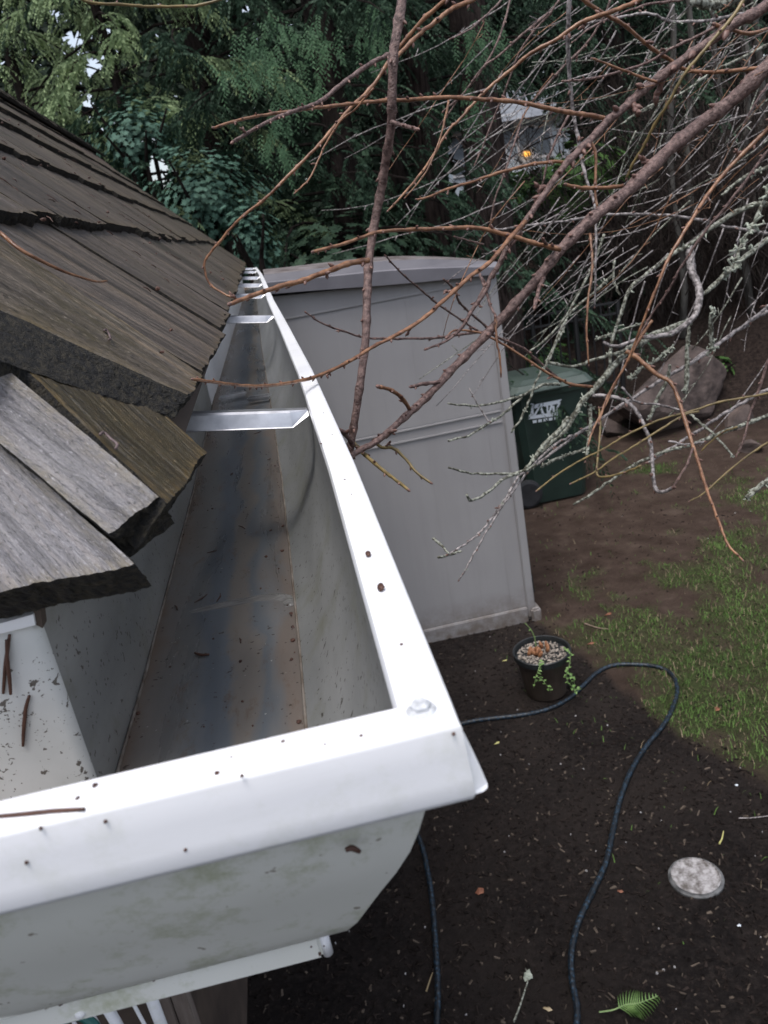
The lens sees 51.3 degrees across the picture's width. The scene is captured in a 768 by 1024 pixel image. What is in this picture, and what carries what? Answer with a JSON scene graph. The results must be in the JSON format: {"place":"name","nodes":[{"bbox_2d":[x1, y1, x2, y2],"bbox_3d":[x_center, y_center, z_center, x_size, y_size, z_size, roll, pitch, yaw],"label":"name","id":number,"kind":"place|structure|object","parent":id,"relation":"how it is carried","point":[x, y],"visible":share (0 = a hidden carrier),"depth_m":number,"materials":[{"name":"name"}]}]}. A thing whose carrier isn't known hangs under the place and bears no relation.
{"place":"outdoors","nodes":[
{"label":"outdoors","id":0,"kind":"place"},
{"bbox_2d":[1,1,763,196],"label":"sky","id":1,"kind":"structure","parent":0,"point":[72,41],"materials":[{"name":"white"}]},
{"bbox_2d":[247,152,767,1023],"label":"ground","id":2,"kind":"structure","parent":0,"point":[621,574],"depth_m":3.80,"materials":[{"name":"soil"}]},
{"bbox_2d":[71,999,166,1023],"bbox_3d":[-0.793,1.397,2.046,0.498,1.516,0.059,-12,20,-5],"label":"chair","id":3,"kind":"object","parent":2,"relation":"on","point":[155,1011],"visible":0.03,"depth_m":2.03,"materials":[{"name":"white paint"}]},
{"bbox_2d":[0,89,247,1023],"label":"house","id":4,"kind":"structure","parent":2,"relation":"on","point":[102,454],"depth_m":0.48,"materials":[{"name":"brown wood"}]},
{"bbox_2d":[0,231,106,282],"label":"fallen twig","id":5,"kind":"object","parent":4,"relation":"on","point":[12,243],"visible":1,"depth_m":0.56,"materials":[{"name":"brown wood"}]},
{"bbox_2d":[66,1017,99,1023],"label":"cushion","id":6,"kind":"object","parent":4,"relation":"hanging from","point":[91,1020],"visible":0.34,"depth_m":1.52,"materials":[{"name":"teal fabric"}]},
{"bbox_2d":[0,110,226,353],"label":"roof litter","id":7,"kind":"object","parent":4,"relation":"on","point":[157,288],"visible":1,"depth_m":1.04,"materials":[{"name":"brown plant"}]},
{"bbox_2d":[0,267,486,1023],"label":"rain gutter","id":8,"kind":"object","parent":4,"relation":"attached to","point":[130,903],"visible":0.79,"depth_m":0.32,"materials":[{"name":"white paint"}]},
{"bbox_2d":[2,634,10,693],"bbox_3d":[-0.181,0.073,0.383,0.014,0.030,0.002,-12,20,-5],"label":"fir needle","id":9,"kind":"object","parent":8,"relation":"attached to","point":[4,671],"visible":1,"depth_m":0.38,"materials":[{"name":"brown plant"}]},
{"bbox_2d":[5,639,11,694],"bbox_3d":[-0.179,0.074,0.382,0.008,0.029,0.002,-12,20,-5],"label":"fir needle","id":10,"kind":"object","parent":8,"relation":"on","point":[8,669],"visible":1,"depth_m":0.38,"materials":[{"name":"brown plant"}]},
{"bbox_2d":[21,695,30,746],"bbox_3d":[-0.176,0.103,0.394,0.013,0.027,0.002,-12,20,-5],"label":"fir needle","id":11,"kind":"object","parent":8,"relation":"attached to","point":[24,719],"visible":1,"depth_m":0.39,"materials":[{"name":"brown plant"}]},
{"bbox_2d":[0,807,85,817],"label":"fir needle","id":12,"kind":"object","parent":8,"relation":"on","point":[39,812],"visible":1,"depth_m":0.23,"materials":[{"name":"brown plant"}]},
{"bbox_2d":[194,652,208,655],"bbox_3d":[-0.127,0.099,0.557,0.011,0.002,0.008,-12,20,-5],"label":"fir needle","id":13,"kind":"object","parent":8,"relation":"on","point":[200,654],"visible":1,"depth_m":0.55,"materials":[{"name":"brown plant"}]},
{"bbox_2d":[218,390,245,400],"bbox_3d":[-0.283,-0.217,1.492,0.052,0.009,0.015,-17,21,-18],"label":"metal clip","id":14,"kind":"object","parent":8,"relation":"on","point":[232,395],"visible":1,"depth_m":1.49,"materials":[{"name":"metal"}]},
{"bbox_2d":[24,431,455,1005],"bbox_3d":[-0.156,-0.088,0.918,0.164,0.120,1.432,-12,20,-5],"label":"grit","id":15,"kind":"object","parent":8,"relation":"on","point":[94,785],"visible":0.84,"depth_m":0.49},
{"bbox_2d":[247,393,271,401],"bbox_3d":[-0.222,-0.204,1.424,0.044,0.009,0.015,-7,20,9],"label":"metal clip","id":16,"kind":"object","parent":8,"relation":"on","point":[259,397],"visible":1,"depth_m":1.42,"materials":[{"name":"metal"}]},
{"bbox_2d":[345,845,360,853],"bbox_3d":[-0.010,0.108,0.256,0.005,0.004,0.002,-12,20,-5],"label":"cone scale","id":17,"kind":"object","parent":8,"relation":"attached to","point":[352,848],"visible":1,"depth_m":0.26,"materials":[{"name":"brown plant"}]},
{"bbox_2d":[377,582,384,590],"bbox_3d":[-0.001,0.031,0.328,0.003,0.003,0.006,-12,20,-5],"label":"seed","id":18,"kind":"object","parent":8,"relation":"on","point":[380,586],"visible":1,"depth_m":0.33,"materials":[{"name":"brown plant"}]},
{"bbox_2d":[0,0,261,217],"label":"conifer tree","id":19,"kind":"object","parent":2,"relation":"on","point":[13,71],"visible":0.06,"depth_m":8.75,"materials":[{"name":"green plant"}]},
{"bbox_2d":[70,85,203,204],"bbox_3d":[-1.878,-1.721,7.462,0.936,4.057,0.976,4,24,35],"label":"laurel shrub","id":20,"kind":"object","parent":2,"relation":"on","point":[133,133],"visible":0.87,"depth_m":6.81,"materials":[{"name":"green plant"}]},
{"bbox_2d":[0,0,336,280],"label":"conifer tree","id":21,"kind":"object","parent":2,"relation":"on","point":[60,94],"visible":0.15,"depth_m":7.49,"materials":[{"name":"green plant"}]},
{"bbox_2d":[120,132,288,252],"bbox_3d":[-1.350,-1.565,7.376,1.518,3.648,0.976,-12,20,-5],"label":"laurel shrub","id":22,"kind":"object","parent":2,"relation":"on","point":[201,198],"visible":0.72,"depth_m":6.81,"materials":[{"name":"green plant"}]},
{"bbox_2d":[0,0,424,283],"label":"conifer tree","id":23,"kind":"object","parent":2,"relation":"on","point":[193,41],"visible":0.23,"depth_m":7.71,"materials":[{"name":"green plant"}]},
{"bbox_2d":[219,184,285,283],"bbox_3d":[-0.842,-1.171,6.868,0.517,3.076,0.733,-16,20,-17],"label":"laurel shrub","id":24,"kind":"object","parent":2,"relation":"on","point":[250,245],"visible":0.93,"depth_m":6.46,"materials":[{"name":"green plant"}]},
{"bbox_2d":[246,182,493,282],"bbox_3d":[-0.151,-1.730,8.076,2.857,3.101,1.866,-12,20,-5],"label":"laurel shrub","id":25,"kind":"object","parent":2,"relation":"on","point":[385,248],"visible":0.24,"depth_m":7.56,"materials":[{"name":"green plant"}]},
{"bbox_2d":[0,0,767,265],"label":"distant woods","id":26,"kind":"object","parent":2,"relation":"on","point":[289,4],"visible":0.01,"depth_m":14.30,"materials":[{"name":"green plant"}]},
{"bbox_2d":[123,0,666,508],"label":"conifer tree","id":27,"kind":"object","parent":2,"relation":"on","point":[341,162],"visible":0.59,"depth_m":7.01,"materials":[{"name":"green plant"}]},
{"bbox_2d":[263,256,541,642],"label":"garden shed","id":28,"kind":"structure","parent":2,"relation":"on","point":[492,588],"depth_m":4.82,"materials":[{"name":"grey plastic"}]},
{"bbox_2d":[224,0,616,297],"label":"conifer tree","id":29,"kind":"object","parent":2,"relation":"on","point":[397,168],"visible":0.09,"depth_m":11.04,"materials":[{"name":"green plant"}]},
{"bbox_2d":[81,0,767,561],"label":"bare tree","id":30,"kind":"object","parent":2,"relation":"on","point":[753,80],"visible":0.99,"depth_m":1.23,"materials":[{"name":"brown plant"}]},
{"bbox_2d":[425,972,432,991],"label":"fallen twig","id":31,"kind":"object","parent":2,"relation":"on","point":[427,987],"visible":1,"depth_m":2.91,"materials":[{"name":"beige wood"}]},
{"bbox_2d":[206,0,656,257],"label":"conifer tree","id":32,"kind":"object","parent":2,"relation":"on","point":[434,211],"visible":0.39,"depth_m":8.60,"materials":[{"name":"green plant"}]},
{"bbox_2d":[475,888,483,894],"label":"fallen leaf","id":33,"kind":"object","parent":2,"relation":"on","point":[479,891],"visible":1,"depth_m":3.26,"materials":[{"name":"orange plant"}]},
{"bbox_2d":[223,0,767,371],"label":"conifer tree","id":34,"kind":"object","parent":2,"relation":"on","point":[461,18],"visible":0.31,"depth_m":7.92,"materials":[{"name":"green plant"}]},
{"bbox_2d":[247,481,767,1023],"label":"mulch chips","id":35,"kind":"object","parent":2,"relation":"on","point":[623,939],"visible":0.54,"depth_m":3.25,"materials":[{"name":"brown wood"}]},
{"bbox_2d":[738,816,766,818],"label":"fallen twig","id":36,"kind":"object","parent":35,"relation":"on","point":[750,817],"visible":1,"depth_m":3.39,"materials":[{"name":"grey wood"}]},
{"bbox_2d":[446,83,578,196],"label":"distant house","id":37,"kind":"structure","parent":2,"relation":"on","point":[459,154],"depth_m":32.12,"materials":[{"name":"grey"}]},
{"bbox_2d":[449,133,464,177],"bbox_3d":[2.991,-14.227,31.938,0.700,1.600,0.077,-12,20,-5],"label":"window","id":38,"kind":"structure","parent":37,"relation":"in","point":[458,155],"depth_m":31.85,"materials":[{"name":"grey glass"}]},
{"bbox_2d":[501,112,517,146],"bbox_3d":[4.906,-15.218,31.913,0.800,1.200,0.077,-12,20,-5],"label":"window","id":39,"kind":"structure","parent":37,"relation":"in","point":[512,125],"depth_m":31.90,"materials":[{"name":"grey glass"}]},
{"bbox_2d":[515,125,533,154],"bbox_3d":[5.688,-14.954,32.124,0.760,1.000,0.077,-12,20,-5],"label":"window","id":40,"kind":"structure","parent":37,"relation":"in","point":[528,130],"depth_m":32.07,"materials":[{"name":"grey glass"}]},
{"bbox_2d":[530,123,553,157],"bbox_3d":[6.353,-14.940,32.234,0.900,1.200,0.077,-12,20,-5],"label":"window","id":41,"kind":"structure","parent":37,"relation":"in","point":[545,144],"depth_m":32.21,"materials":[{"name":"grey glass"}]},
{"bbox_2d":[513,968,532,1022],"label":"fallen twig","id":42,"kind":"object","parent":2,"relation":"on","point":[528,976],"visible":1,"depth_m":2.85,"materials":[{"name":"grey wood"}]},
{"bbox_2d":[509,155,555,219],"bbox_3d":[2.719,-6.111,15.411,2.446,1.386,1.726,-12,20,-5],"label":"laurel shrub","id":43,"kind":"object","parent":2,"relation":"on","point":[520,173],"visible":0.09,"depth_m":14.99,"materials":[{"name":"green plant"}]},
{"bbox_2d":[309,0,767,581],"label":"lichen tree","id":44,"kind":"object","parent":2,"relation":"on","point":[549,444],"visible":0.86,"depth_m":1.85,"materials":[{"name":"grey plant"}]},
{"bbox_2d":[513,623,579,701],"bbox_3d":[0.885,0.811,4.415,0.320,0.459,0.385,-12,20,-5],"label":"plant pot","id":45,"kind":"object","parent":2,"relation":"on","point":[541,661],"visible":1,"depth_m":4.40,"materials":[{"name":"black plastic"}]},
{"bbox_2d":[416,662,678,1023],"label":"garden hose","id":46,"kind":"object","parent":2,"relation":"on","point":[574,934],"visible":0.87,"depth_m":3.38,"materials":[{"name":"blue rubber"}]},
{"bbox_2d":[507,364,592,507],"bbox_3d":[1.452,-0.718,7.371,0.830,1.140,0.773,-12,20,-5],"label":"wheeled bin","id":47,"kind":"object","parent":2,"relation":"on","point":[531,436],"visible":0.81,"depth_m":7.08,"materials":[{"name":"green plastic"}]},
{"bbox_2d":[526,343,585,367],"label":"laurel shrub","id":48,"kind":"object","parent":2,"relation":"on","point":[541,360],"visible":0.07,"depth_m":9.51,"materials":[{"name":"green plant"}]},
{"bbox_2d":[522,299,625,393],"bbox_3d":[1.934,-1.730,8.946,1.476,1.020,0.052,-9,19,3],"label":"iron fence","id":49,"kind":"object","parent":2,"relation":"on","point":[575,320],"visible":0.43,"depth_m":8.85,"materials":[{"name":"black metal"}]},
{"bbox_2d":[511,125,652,267],"bbox_3d":[2.592,-4.010,10.888,2.096,2.310,1.515,-12,20,-5],"label":"laurel shrub","id":50,"kind":"object","parent":2,"relation":"on","point":[551,173],"visible":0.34,"depth_m":10.40,"materials":[{"name":"green plant"}]},
{"bbox_2d":[519,226,658,351],"bbox_3d":[2.694,-2.901,10.516,2.497,1.728,1.417,-12,20,-5],"label":"laurel shrub","id":51,"kind":"object","parent":2,"relation":"on","point":[570,325],"visible":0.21,"depth_m":10.19,"materials":[{"name":"green plant"}]},
{"bbox_2d":[584,623,608,629],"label":"fallen twig","id":52,"kind":"object","parent":2,"relation":"on","point":[595,626],"visible":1,"depth_m":5.08,"materials":[{"name":"brown wood"}]},
{"bbox_2d":[442,48,761,338],"bbox_3d":[2.418,-3.814,10.099,3.806,3.090,4.460,-12,20,-5],"label":"bare shrub","id":53,"kind":"object","parent":2,"relation":"on","point":[624,320],"visible":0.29,"depth_m":9.64,"materials":[{"name":"brown plant"}]},
{"bbox_2d":[443,20,766,284],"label":"bare shrub","id":54,"kind":"object","parent":2,"relation":"on","point":[506,138],"visible":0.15,"depth_m":10.44,"materials":[{"name":"brown plant"}]},
{"bbox_2d":[446,0,767,266],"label":"conifer tree","id":55,"kind":"object","parent":2,"relation":"on","point":[613,43],"visible":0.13,"depth_m":12.45,"materials":[{"name":"green plant"}]},
{"bbox_2d":[601,417,628,435],"bbox_3d":[2.557,-0.938,8.919,0.286,0.261,0.277,-12,20,-5],"label":"boulder","id":56,"kind":"object","parent":2,"relation":"on","point":[612,428],"visible":0.79,"depth_m":8.85,"materials":[{"name":"grey stone"}]},
{"bbox_2d":[599,990,659,1018],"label":"fern frond","id":57,"kind":"object","parent":2,"relation":"on","point":[636,1012],"visible":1,"depth_m":2.69,"materials":[{"name":"green plant"}]},
{"bbox_2d":[495,405,767,943],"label":"grass","id":58,"kind":"structure","parent":2,"relation":"on","point":[705,642],"depth_m":4.79,"materials":[{"name":"plant"}]},
{"bbox_2d":[507,37,767,325],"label":"bare shrub","id":59,"kind":"object","parent":2,"relation":"on","point":[669,299],"visible":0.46,"depth_m":9.50,"materials":[{"name":"brown plant"}]},
{"bbox_2d":[527,0,767,308],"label":"bare shrub","id":60,"kind":"object","parent":2,"relation":"on","point":[723,286],"visible":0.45,"depth_m":9.17,"materials":[{"name":"brown plant"}]},
{"bbox_2d":[543,0,767,274],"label":"conifer tree","id":61,"kind":"object","parent":2,"relation":"on","point":[641,31],"visible":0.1,"depth_m":12.38,"materials":[{"name":"green plant"}]},
{"bbox_2d":[556,18,767,261],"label":"bare shrub","id":62,"kind":"object","parent":2,"relation":"on","point":[674,134],"visible":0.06,"depth_m":11.38,"materials":[{"name":"brown plant"}]},
{"bbox_2d":[616,345,726,432],"bbox_3d":[3.057,-1.309,8.779,1.460,0.971,0.757,-18,21,-22],"label":"boulder","id":63,"kind":"object","parent":2,"relation":"on","point":[706,388],"visible":0.72,"depth_m":8.50,"materials":[{"name":"grey stone"}]},
{"bbox_2d":[666,2,687,337],"bbox_3d":[3.147,-4.656,8.757,0.190,5.508,0.090,-12,20,-5],"label":"sapling","id":64,"kind":"object","parent":2,"relation":"on","point":[683,304],"visible":0.57,"depth_m":9.14,"materials":[{"name":"brown plant"}]},
{"bbox_2d":[586,3,767,305],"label":"bare shrub","id":65,"kind":"object","parent":2,"relation":"on","point":[759,263],"visible":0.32,"depth_m":9.02,"materials":[{"name":"brown plant"}]},
{"bbox_2d":[616,26,767,274],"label":"bare shrub","id":66,"kind":"object","parent":2,"relation":"on","point":[725,243],"visible":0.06,"depth_m":10.29,"materials":[{"name":"brown plant"}]},
{"bbox_2d":[684,0,703,302],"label":"sapling","id":67,"kind":"object","parent":2,"relation":"on","point":[690,35],"visible":0.34,"depth_m":9.23,"materials":[{"name":"brown plant"}]},
{"bbox_2d":[668,857,724,898],"bbox_3d":[1.227,1.441,3.148,0.208,0.035,0.208,-12,20,-5],"label":"stepping stone","id":68,"kind":"object","parent":2,"relation":"on","point":[695,878],"visible":1,"depth_m":3.13,"materials":[{"name":"stone"}]},
{"bbox_2d":[710,10,727,280],"bbox_3d":[4.029,-5.601,9.649,0.191,5.503,0.090,-12,20,-5],"label":"sapling","id":69,"kind":"object","parent":2,"relation":"on","point":[716,63],"visible":0.11,"depth_m":9.77,"materials":[{"name":"brown plant"}]},
{"bbox_2d":[714,356,736,373],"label":"laurel shrub","id":70,"kind":"object","parent":2,"relation":"on","point":[726,359],"visible":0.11,"depth_m":9.01,"materials":[{"name":"green plant"}]},
{"bbox_2d":[724,404,753,429],"bbox_3d":[3.697,-1.006,8.481,0.379,0.251,0.321,-24,23,-33],"label":"boulder","id":71,"kind":"object","parent":2,"relation":"on","point":[737,415],"visible":0.69,"depth_m":8.37,"materials":[{"name":"grey stone"}]},
{"bbox_2d":[737,2,754,313],"bbox_3d":[3.844,-4.898,8.575,0.199,5.506,0.090,-12,20,-5],"label":"sapling","id":72,"kind":"object","parent":2,"relation":"on","point":[750,301],"visible":0.41,"depth_m":9.19,"materials":[{"name":"brown plant"}]},
{"bbox_2d":[738,439,761,453],"bbox_3d":[3.512,-0.638,7.644,0.211,0.154,0.215,4,24,34],"label":"boulder","id":73,"kind":"object","parent":2,"relation":"on","point":[749,445],"visible":0.81,"depth_m":7.57,"materials":[{"name":"grey stone"}]},
{"bbox_2d":[751,0,765,271],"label":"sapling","id":74,"kind":"object","parent":2,"relation":"on","point":[762,86],"visible":0.15,"depth_m":9.46,"materials":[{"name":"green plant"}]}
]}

